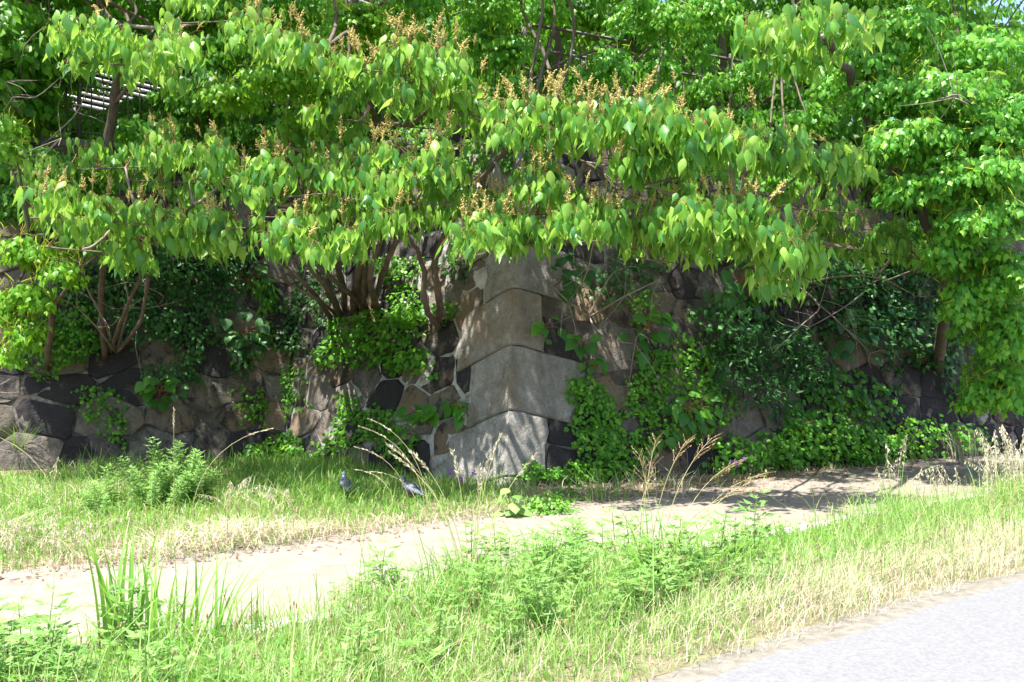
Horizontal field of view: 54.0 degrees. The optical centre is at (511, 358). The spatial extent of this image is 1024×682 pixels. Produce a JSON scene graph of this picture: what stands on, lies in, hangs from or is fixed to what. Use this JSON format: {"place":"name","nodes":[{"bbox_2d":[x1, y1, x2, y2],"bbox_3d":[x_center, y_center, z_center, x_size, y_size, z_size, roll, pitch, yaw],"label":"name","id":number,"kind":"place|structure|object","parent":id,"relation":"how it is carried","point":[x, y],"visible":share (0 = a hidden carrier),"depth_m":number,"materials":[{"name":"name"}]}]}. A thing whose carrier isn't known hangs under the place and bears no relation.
{"place":"outdoors","nodes":[
{"label":"outdoors","id":0,"kind":"place"},
{"bbox_2d":[65,0,625,115],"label":"building","id":1,"kind":"structure","parent":0,"point":[97,102],"depth_m":24.51,"materials":[{"name":"paint"}]},
{"bbox_2d":[0,454,957,574],"bbox_3d":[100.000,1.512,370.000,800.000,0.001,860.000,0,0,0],"label":"ground","id":2,"kind":"structure","parent":0,"point":[694,481],"depth_m":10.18,"materials":[{"name":"plant"}]},
{"bbox_2d":[0,514,130,561],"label":"clump","id":3,"kind":"object","parent":2,"relation":"on","point":[11,540],"visible":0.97,"depth_m":7.65,"materials":[{"name":"beige plant"}]},
{"bbox_2d":[74,462,143,515],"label":"mugwort bush","id":4,"kind":"object","parent":2,"relation":"on","point":[105,502],"visible":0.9,"depth_m":9.75,"materials":[{"name":"green plant"}]},
{"bbox_2d":[116,437,222,506],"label":"mugwort bush","id":5,"kind":"object","parent":2,"relation":"on","point":[178,484],"visible":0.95,"depth_m":10.19,"materials":[{"name":"green plant"}]},
{"bbox_2d":[199,477,295,520],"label":"grass stalk","id":6,"kind":"object","parent":2,"relation":"on","point":[268,495],"depth_m":9.34,"materials":[{"name":"plant"}]},
{"bbox_2d":[238,428,320,460],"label":"bush","id":7,"kind":"object","parent":2,"relation":"on","point":[287,444],"visible":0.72,"depth_m":14.77,"materials":[{"name":"green plant"}]},
{"bbox_2d":[354,418,427,512],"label":"grass stalk","id":8,"kind":"object","parent":2,"relation":"on","point":[391,466],"depth_m":9.65,"materials":[{"name":"plant"}]},
{"bbox_2d":[0,434,950,571],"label":"bank grass","id":9,"kind":"structure","parent":2,"relation":"on","point":[332,472],"depth_m":10.37,"materials":[{"name":"green plant"}]},
{"bbox_2d":[491,488,531,516],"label":"seedling","id":10,"kind":"object","parent":2,"relation":"on","point":[517,509],"visible":0.95,"depth_m":9.48,"materials":[{"name":"green plant"}]},
{"bbox_2d":[0,122,1023,487],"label":"stone wall","id":11,"kind":"structure","parent":2,"relation":"on","point":[498,368],"depth_m":13.82,"materials":[{"name":"stone"}]},
{"bbox_2d":[0,0,110,191],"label":"dead branch","id":12,"kind":"object","parent":11,"relation":"attached to","point":[48,140],"visible":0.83,"depth_m":13.10,"materials":[{"name":"brown wood"}]},
{"bbox_2d":[1,291,111,381],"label":"bush","id":13,"kind":"object","parent":11,"relation":"on","point":[83,337],"visible":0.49,"depth_m":13.95,"materials":[{"name":"green plant"}]},
{"bbox_2d":[0,100,142,371],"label":"tallow tree","id":14,"kind":"object","parent":11,"relation":"on","point":[30,254],"visible":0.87,"depth_m":11.41,"materials":[{"name":"green plant"}]},
{"bbox_2d":[0,106,168,227],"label":"shrub","id":15,"kind":"object","parent":11,"relation":"on","point":[8,211],"visible":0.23,"depth_m":13.31,"materials":[{"name":"green plant"}]},
{"bbox_2d":[52,252,180,374],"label":"dead branch","id":16,"kind":"object","parent":11,"relation":"attached to","point":[116,350],"visible":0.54,"depth_m":13.26,"materials":[{"name":"brown wood"}]},
{"bbox_2d":[8,109,297,360],"bbox_3d":[-4.519,-1.446,12.172,2.799,2.975,5.157,0,0,-27],"label":"broadleaf tree","id":17,"kind":"object","parent":11,"relation":"on","point":[211,228],"visible":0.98,"depth_m":11.07,"materials":[{"name":"green plant"}]},
{"bbox_2d":[48,229,266,380],"bbox_3d":[-5.103,-0.841,14.621,3.085,2.392,0.922,0,0,-27],"label":"bush","id":18,"kind":"object","parent":11,"relation":"attached to","point":[134,313],"visible":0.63,"depth_m":14.61,"materials":[{"name":"green plant"}]},
{"bbox_2d":[134,373,189,412],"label":"young shoot","id":19,"kind":"object","parent":11,"relation":"attached to","point":[145,387],"visible":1,"depth_m":14.37,"materials":[{"name":"green plant"}]},
{"bbox_2d":[39,0,285,206],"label":"broadleaf tree","id":20,"kind":"object","parent":11,"relation":"on","point":[165,57],"visible":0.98,"depth_m":10.34,"materials":[{"name":"green plant"}]},
{"bbox_2d":[66,384,268,449],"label":"creeper","id":21,"kind":"object","parent":11,"relation":"attached to","point":[124,408],"visible":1,"depth_m":14.19,"materials":[{"name":"green plant"}]},
{"bbox_2d":[37,71,304,150],"bbox_3d":[-7.660,-3.835,14.373,9.563,1.250,0.060,0,0,-26],"label":"iron fence","id":22,"kind":"object","parent":11,"relation":"on","point":[197,121],"visible":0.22,"depth_m":15.13,"materials":[{"name":"black metal"}]},
{"bbox_2d":[140,257,250,389],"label":"creeper","id":23,"kind":"object","parent":11,"relation":"attached to","point":[188,363],"visible":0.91,"depth_m":14.89,"materials":[{"name":"green plant"}]},
{"bbox_2d":[220,312,270,359],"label":"young shoot","id":24,"kind":"object","parent":11,"relation":"attached to","point":[263,326],"visible":0.91,"depth_m":15.08,"materials":[{"name":"green plant"}]},
{"bbox_2d":[225,256,273,302],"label":"young shoot","id":25,"kind":"object","parent":11,"relation":"attached to","point":[234,270],"visible":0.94,"depth_m":15.32,"materials":[{"name":"green plant"}]},
{"bbox_2d":[246,272,281,319],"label":"fern","id":26,"kind":"object","parent":11,"relation":"attached to","point":[258,289],"visible":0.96,"depth_m":15.40,"materials":[{"name":"green plant"}]},
{"bbox_2d":[257,315,338,421],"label":"creeper","id":27,"kind":"object","parent":11,"relation":"attached to","point":[286,402],"visible":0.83,"depth_m":15.29,"materials":[{"name":"green plant"}]},
{"bbox_2d":[192,115,421,165],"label":"shrub","id":28,"kind":"object","parent":11,"relation":"on","point":[244,139],"visible":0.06,"depth_m":15.70,"materials":[{"name":"green plant"}]},
{"bbox_2d":[192,0,428,200],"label":"tallow tree","id":29,"kind":"object","parent":11,"relation":"on","point":[274,81],"visible":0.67,"depth_m":11.85,"materials":[{"name":"green plant"}]},
{"bbox_2d":[239,0,497,318],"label":"broadleaf tree","id":30,"kind":"object","parent":11,"relation":"on","point":[303,227],"visible":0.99,"depth_m":10.38,"materials":[{"name":"green plant"}]},
{"bbox_2d":[317,391,421,469],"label":"creeper","id":31,"kind":"object","parent":11,"relation":"attached to","point":[389,434],"visible":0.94,"depth_m":13.70,"materials":[{"name":"green plant"}]},
{"bbox_2d":[307,300,437,380],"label":"bush","id":32,"kind":"object","parent":11,"relation":"attached to","point":[398,314],"visible":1,"depth_m":13.66,"materials":[{"name":"green plant"}]},
{"bbox_2d":[394,403,438,427],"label":"young shoot","id":33,"kind":"object","parent":11,"relation":"attached to","point":[425,413],"visible":1,"depth_m":12.78,"materials":[{"name":"green plant"}]},
{"bbox_2d":[373,254,463,325],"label":"bush","id":34,"kind":"object","parent":11,"relation":"on","point":[402,272],"visible":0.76,"depth_m":13.79,"materials":[{"name":"green plant"}]},
{"bbox_2d":[355,19,523,138],"bbox_3d":[-1.462,-3.835,14.765,0.064,1.250,4.620,0,0,-45],"label":"iron fence","id":35,"kind":"object","parent":11,"relation":"on","point":[522,66],"visible":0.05,"depth_m":13.75,"materials":[{"name":"black metal"}]},
{"bbox_2d":[439,401,469,431],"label":"young shoot","id":36,"kind":"object","parent":11,"relation":"attached to","point":[457,410],"visible":1,"depth_m":12.31,"materials":[{"name":"green plant"}]},
{"bbox_2d":[387,124,555,189],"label":"creeper","id":37,"kind":"object","parent":11,"relation":"attached to","point":[477,150],"visible":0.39,"depth_m":13.30,"materials":[{"name":"green plant"}]},
{"bbox_2d":[268,250,680,359],"bbox_3d":[-0.979,-0.796,13.992,6.352,1.660,1.793,0,0,22],"label":"creeper","id":38,"kind":"object","parent":11,"relation":"attached to","point":[294,333],"visible":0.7,"depth_m":15.03,"materials":[{"name":"green plant"}]},
{"bbox_2d":[531,316,566,343],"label":"young shoot","id":39,"kind":"object","parent":11,"relation":"attached to","point":[538,327],"visible":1,"depth_m":12.22,"materials":[{"name":"green plant"}]},
{"bbox_2d":[403,0,716,330],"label":"broadleaf tree","id":40,"kind":"object","parent":11,"relation":"on","point":[498,224],"visible":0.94,"depth_m":10.02,"materials":[{"name":"green plant"}]},
{"bbox_2d":[550,251,596,305],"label":"young shoot","id":41,"kind":"object","parent":11,"relation":"attached to","point":[570,289],"visible":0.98,"depth_m":12.33,"materials":[{"name":"green plant"}]},
{"bbox_2d":[565,333,603,359],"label":"young shoot","id":42,"kind":"object","parent":11,"relation":"attached to","point":[581,351],"visible":0.99,"depth_m":12.39,"materials":[{"name":"green plant"}]},
{"bbox_2d":[578,354,608,376],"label":"young shoot","id":43,"kind":"object","parent":11,"relation":"attached to","point":[593,366],"visible":1,"depth_m":12.49,"materials":[{"name":"green plant"}]},
{"bbox_2d":[563,374,627,466],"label":"creeper","id":44,"kind":"object","parent":11,"relation":"attached to","point":[609,433],"visible":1,"depth_m":12.35,"materials":[{"name":"green plant"}]},
{"bbox_2d":[542,239,666,392],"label":"dead branch","id":45,"kind":"object","parent":11,"relation":"attached to","point":[583,305],"visible":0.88,"depth_m":12.38,"materials":[{"name":"brown wood"}]},
{"bbox_2d":[618,311,676,354],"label":"young shoot","id":46,"kind":"object","parent":11,"relation":"attached to","point":[662,335],"visible":0.97,"depth_m":12.88,"materials":[{"name":"green plant"}]},
{"bbox_2d":[638,349,664,374],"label":"young shoot","id":47,"kind":"object","parent":11,"relation":"attached to","point":[642,360],"visible":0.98,"depth_m":12.87,"materials":[{"name":"green plant"}]},
{"bbox_2d":[613,285,713,470],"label":"creeper","id":48,"kind":"object","parent":11,"relation":"attached to","point":[635,435],"visible":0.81,"depth_m":12.85,"materials":[{"name":"green plant"}]},
{"bbox_2d":[645,430,682,456],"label":"young shoot","id":49,"kind":"object","parent":11,"relation":"attached to","point":[671,442],"visible":0.84,"depth_m":12.64,"materials":[{"name":"green plant"}]},
{"bbox_2d":[660,391,723,436],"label":"young shoot","id":50,"kind":"object","parent":11,"relation":"attached to","point":[684,419],"visible":1,"depth_m":12.97,"materials":[{"name":"green plant"}]},
{"bbox_2d":[524,24,895,145],"bbox_3d":[5.104,-3.835,15.721,11.194,1.250,0.059,0,0,-28],"label":"iron fence","id":51,"kind":"object","parent":11,"relation":"on","point":[634,50],"visible":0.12,"depth_m":13.92,"materials":[{"name":"black metal"}]},
{"bbox_2d":[703,255,765,316],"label":"young shoot","id":52,"kind":"object","parent":11,"relation":"attached to","point":[730,301],"visible":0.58,"depth_m":13.46,"materials":[{"name":"green plant"}]},
{"bbox_2d":[594,0,923,307],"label":"broadleaf tree","id":53,"kind":"object","parent":11,"relation":"on","point":[739,223],"visible":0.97,"depth_m":9.85,"materials":[{"name":"green plant"}]},
{"bbox_2d":[684,317,840,424],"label":"bush","id":54,"kind":"object","parent":11,"relation":"on","point":[816,355],"visible":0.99,"depth_m":13.65,"materials":[{"name":"green plant"}]},
{"bbox_2d":[661,332,891,444],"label":"creeper","id":55,"kind":"object","parent":11,"relation":"attached to","point":[711,391],"visible":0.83,"depth_m":13.28,"materials":[{"name":"green plant"}]},
{"bbox_2d":[693,287,905,442],"bbox_3d":[4.168,0.132,14.119,3.776,2.242,0.648,0,0,-19],"label":"creeper","id":56,"kind":"object","parent":11,"relation":"attached to","point":[854,394],"visible":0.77,"depth_m":14.22,"materials":[{"name":"green plant"}]},
{"bbox_2d":[690,119,927,267],"bbox_3d":[4.227,-2.604,16.014,5.294,2.524,2.132,0,0,14],"label":"shrub","id":57,"kind":"object","parent":11,"relation":"on","point":[911,226],"visible":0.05,"depth_m":14.95,"materials":[{"name":"green plant"}]},
{"bbox_2d":[686,233,969,360],"bbox_3d":[5.129,-1.036,14.729,6.233,2.148,0.890,0,0,-29],"label":"bush","id":58,"kind":"object","parent":11,"relation":"attached to","point":[731,315],"visible":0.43,"depth_m":14.30,"materials":[{"name":"green plant"}]},
{"bbox_2d":[779,205,922,369],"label":"dead branch","id":59,"kind":"object","parent":11,"relation":"attached to","point":[860,270],"visible":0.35,"depth_m":13.52,"materials":[{"name":"brown wood"}]},
{"bbox_2d":[702,409,1000,473],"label":"creeper","id":60,"kind":"object","parent":11,"relation":"attached to","point":[842,430],"visible":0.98,"depth_m":13.92,"materials":[{"name":"green plant"}]},
{"bbox_2d":[770,273,939,363],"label":"dead branch","id":61,"kind":"object","parent":11,"relation":"attached to","point":[819,305],"visible":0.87,"depth_m":13.28,"materials":[{"name":"brown wood"}]},
{"bbox_2d":[830,309,896,365],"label":"young shoot","id":62,"kind":"object","parent":11,"relation":"attached to","point":[841,351],"visible":0.92,"depth_m":14.39,"materials":[{"name":"green plant"}]},
{"bbox_2d":[790,258,992,401],"bbox_3d":[5.944,-0.490,15.138,4.441,2.331,0.846,0,0,-25],"label":"bush","id":63,"kind":"object","parent":11,"relation":"on","point":[892,312],"visible":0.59,"depth_m":14.97,"materials":[{"name":"green plant"}]},
{"bbox_2d":[825,0,1023,419],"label":"tallow tree","id":64,"kind":"object","parent":11,"relation":"on","point":[970,170],"visible":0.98,"depth_m":11.53,"materials":[{"name":"green plant"}]},
{"bbox_2d":[902,31,1010,118],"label":"dead branch","id":65,"kind":"object","parent":64,"relation":"attached to","point":[949,96],"visible":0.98,"depth_m":10.89,"materials":[{"name":"wood"}]},
{"bbox_2d":[510,451,643,481],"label":"creeper","id":66,"kind":"object","parent":2,"relation":"on","point":[556,471],"visible":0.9,"depth_m":12.11,"materials":[{"name":"green plant"}]},
{"bbox_2d":[0,452,1023,660],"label":"path","id":67,"kind":"structure","parent":0,"point":[323,560],"depth_m":8.09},
{"bbox_2d":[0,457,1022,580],"bbox_3d":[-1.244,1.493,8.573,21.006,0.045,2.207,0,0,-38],"label":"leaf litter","id":68,"kind":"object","parent":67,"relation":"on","point":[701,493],"visible":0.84,"depth_m":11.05,"materials":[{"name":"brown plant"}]},
{"bbox_2d":[522,492,580,515],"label":"shrub","id":69,"kind":"object","parent":67,"relation":"on","point":[539,505],"visible":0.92,"depth_m":9.72,"materials":[{"name":"green plant"}]},
{"bbox_2d":[560,468,638,501],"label":"grass clump","id":70,"kind":"object","parent":67,"relation":"on","point":[604,494],"visible":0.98,"depth_m":10.68,"materials":[{"name":"plant"}]},
{"bbox_2d":[616,461,700,497],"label":"grass clump","id":71,"kind":"object","parent":67,"relation":"on","point":[685,485],"visible":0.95,"depth_m":11.10,"materials":[{"name":"plant"}]},
{"bbox_2d":[875,435,939,506],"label":"oat plant","id":72,"kind":"object","parent":67,"relation":"on","point":[920,472],"visible":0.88,"depth_m":9.47,"materials":[{"name":"beige plant"}]},
{"bbox_2d":[931,433,991,464],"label":"grass clump","id":73,"kind":"object","parent":67,"relation":"on","point":[960,456],"visible":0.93,"depth_m":14.35,"materials":[{"name":"plant"}]},
{"bbox_2d":[0,476,1023,681],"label":"verge","id":74,"kind":"structure","parent":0,"point":[684,663],"depth_m":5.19,"materials":[{"name":"green plant"}]},
{"bbox_2d":[19,615,80,670],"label":"mugwort bush","id":75,"kind":"object","parent":74,"relation":"on","point":[59,636],"visible":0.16,"depth_m":4.68,"materials":[{"name":"green plant"}]},
{"bbox_2d":[51,517,162,654],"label":"grass clump","id":76,"kind":"object","parent":74,"relation":"on","point":[103,599],"visible":0.58,"depth_m":4.96,"materials":[{"name":"green plant"}]},
{"bbox_2d":[80,538,276,673],"bbox_3d":[-1.676,1.190,4.941,1.019,0.620,1.149,0,0,0],"label":"grass clump","id":77,"kind":"object","parent":74,"relation":"on","point":[217,625],"visible":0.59,"depth_m":5.00,"materials":[{"name":"plant"}]},
{"bbox_2d":[218,585,361,647],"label":"grass clump","id":78,"kind":"object","parent":74,"relation":"on","point":[260,619],"visible":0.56,"depth_m":5.12,"materials":[{"name":"plant"}]},
{"bbox_2d":[323,562,391,605],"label":"mugwort bush","id":79,"kind":"object","parent":74,"relation":"on","point":[364,573],"visible":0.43,"depth_m":5.86,"materials":[{"name":"green plant"}]},
{"bbox_2d":[301,559,484,623],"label":"grass clump","id":80,"kind":"object","parent":74,"relation":"on","point":[386,597],"visible":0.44,"depth_m":5.57,"materials":[{"name":"plant"}]},
{"bbox_2d":[360,543,431,596],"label":"mugwort bush","id":81,"kind":"object","parent":74,"relation":"on","point":[392,574],"visible":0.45,"depth_m":6.24,"materials":[{"name":"green plant"}]},
{"bbox_2d":[375,587,517,655],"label":"grass clump","id":82,"kind":"object","parent":74,"relation":"on","point":[438,625],"visible":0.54,"depth_m":5.02,"materials":[{"name":"plant"}]},
{"bbox_2d":[385,432,536,593],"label":"grass clump","id":83,"kind":"object","parent":74,"relation":"on","point":[457,474],"visible":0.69,"depth_m":6.14,"materials":[{"name":"plant"}]},
{"bbox_2d":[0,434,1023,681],"bbox_3d":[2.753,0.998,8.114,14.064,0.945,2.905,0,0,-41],"label":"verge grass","id":84,"kind":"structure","parent":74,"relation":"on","point":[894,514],"depth_m":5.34,"materials":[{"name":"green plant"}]},
{"bbox_2d":[0,480,1023,681],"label":"mugwort patch","id":85,"kind":"object","parent":74,"relation":"on","point":[20,622],"visible":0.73,"depth_m":5.51,"materials":[{"name":"green plant"}]},
{"bbox_2d":[12,498,1022,681],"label":"broadleaf weeds","id":86,"kind":"object","parent":74,"relation":"on","point":[281,641],"visible":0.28,"depth_m":4.89,"materials":[{"name":"green plant"}]},
{"bbox_2d":[24,469,1021,681],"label":"seed stalks","id":87,"kind":"object","parent":74,"relation":"on","point":[240,664],"visible":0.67,"depth_m":5.32,"materials":[{"name":"beige plant"}]},
{"bbox_2d":[562,433,775,581],"bbox_3d":[1.011,0.990,6.556,1.618,1.020,1.260,0,0,0],"label":"grass clump","id":88,"kind":"object","parent":74,"relation":"on","point":[680,534],"visible":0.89,"depth_m":6.61,"materials":[{"name":"plant"}]},
{"bbox_2d":[669,511,783,572],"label":"grass clump","id":89,"kind":"object","parent":74,"relation":"on","point":[725,551],"visible":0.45,"depth_m":6.81,"materials":[{"name":"plant"}]},
{"bbox_2d":[723,551,790,597],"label":"mugwort bush","id":90,"kind":"object","parent":74,"relation":"on","point":[737,570],"visible":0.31,"depth_m":6.25,"materials":[{"name":"green plant"}]},
{"bbox_2d":[964,424,1023,509],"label":"oat plant","id":91,"kind":"object","parent":74,"relation":"on","point":[1003,438],"visible":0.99,"depth_m":9.68,"materials":[{"name":"beige plant"}]},
{"bbox_2d":[643,570,1023,681],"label":"road shoulder","id":92,"kind":"object","parent":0,"point":[724,664],"visible":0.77,"depth_m":5.54},
{"bbox_2d":[659,0,1023,157],"label":"sky","id":93,"kind":"structure","parent":0,"point":[1017,1],"materials":[{"name":"white"}]},
{"bbox_2d":[699,579,1023,681],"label":"road","id":94,"kind":"structure","parent":0,"point":[979,637],"depth_m":5.07,"materials":[{"name":"grey asphalt"}]},
{"label":"terrace","id":95,"kind":"structure","parent":0,"visible":0},
{"bbox_2d":[0,0,150,187],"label":"woodland tree","id":96,"kind":"object","parent":95,"relation":"on","point":[22,22],"visible":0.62,"depth_m":13.85,"materials":[{"name":"green plant"}]},
{"bbox_2d":[62,0,301,174],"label":"woodland tree","id":97,"kind":"object","parent":95,"relation":"on","point":[216,60],"visible":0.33,"depth_m":16.38,"materials":[{"name":"green plant"}]},
{"bbox_2d":[71,0,425,164],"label":"woodland tree","id":98,"kind":"object","parent":95,"relation":"on","point":[313,9],"visible":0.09,"depth_m":18.22,"materials":[{"name":"green plant"}]},
{"bbox_2d":[224,0,517,152],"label":"woodland tree","id":99,"kind":"object","parent":95,"relation":"on","point":[429,10],"visible":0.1,"depth_m":17.86,"materials":[{"name":"green plant"}]},
{"bbox_2d":[446,0,691,109],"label":"tallow tree","id":100,"kind":"object","parent":95,"relation":"on","point":[506,49],"visible":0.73,"depth_m":12.77,"materials":[{"name":"green plant"}]},
{"bbox_2d":[487,0,749,119],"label":"woodland tree","id":101,"kind":"object","parent":95,"relation":"on","point":[589,16],"visible":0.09,"depth_m":17.37,"materials":[{"name":"green plant"}]},
{"bbox_2d":[511,0,850,198],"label":"tallow tree","id":102,"kind":"object","parent":95,"relation":"on","point":[668,19],"visible":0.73,"depth_m":13.03,"materials":[{"name":"green plant"}]},
{"bbox_2d":[686,0,969,146],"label":"woodland tree","id":103,"kind":"object","parent":95,"relation":"on","point":[771,9],"visible":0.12,"depth_m":15.78,"materials":[{"name":"green plant"}]},
{"bbox_2d":[811,0,1009,252],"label":"woodland tree","id":104,"kind":"object","parent":95,"relation":"on","point":[883,172],"visible":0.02,"depth_m":15.73,"materials":[{"name":"green plant"}]},
{"bbox_2d":[863,0,1023,147],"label":"woodland tree","id":105,"kind":"object","parent":95,"relation":"on","point":[980,16],"visible":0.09,"depth_m":18.91,"materials":[{"name":"green plant"}]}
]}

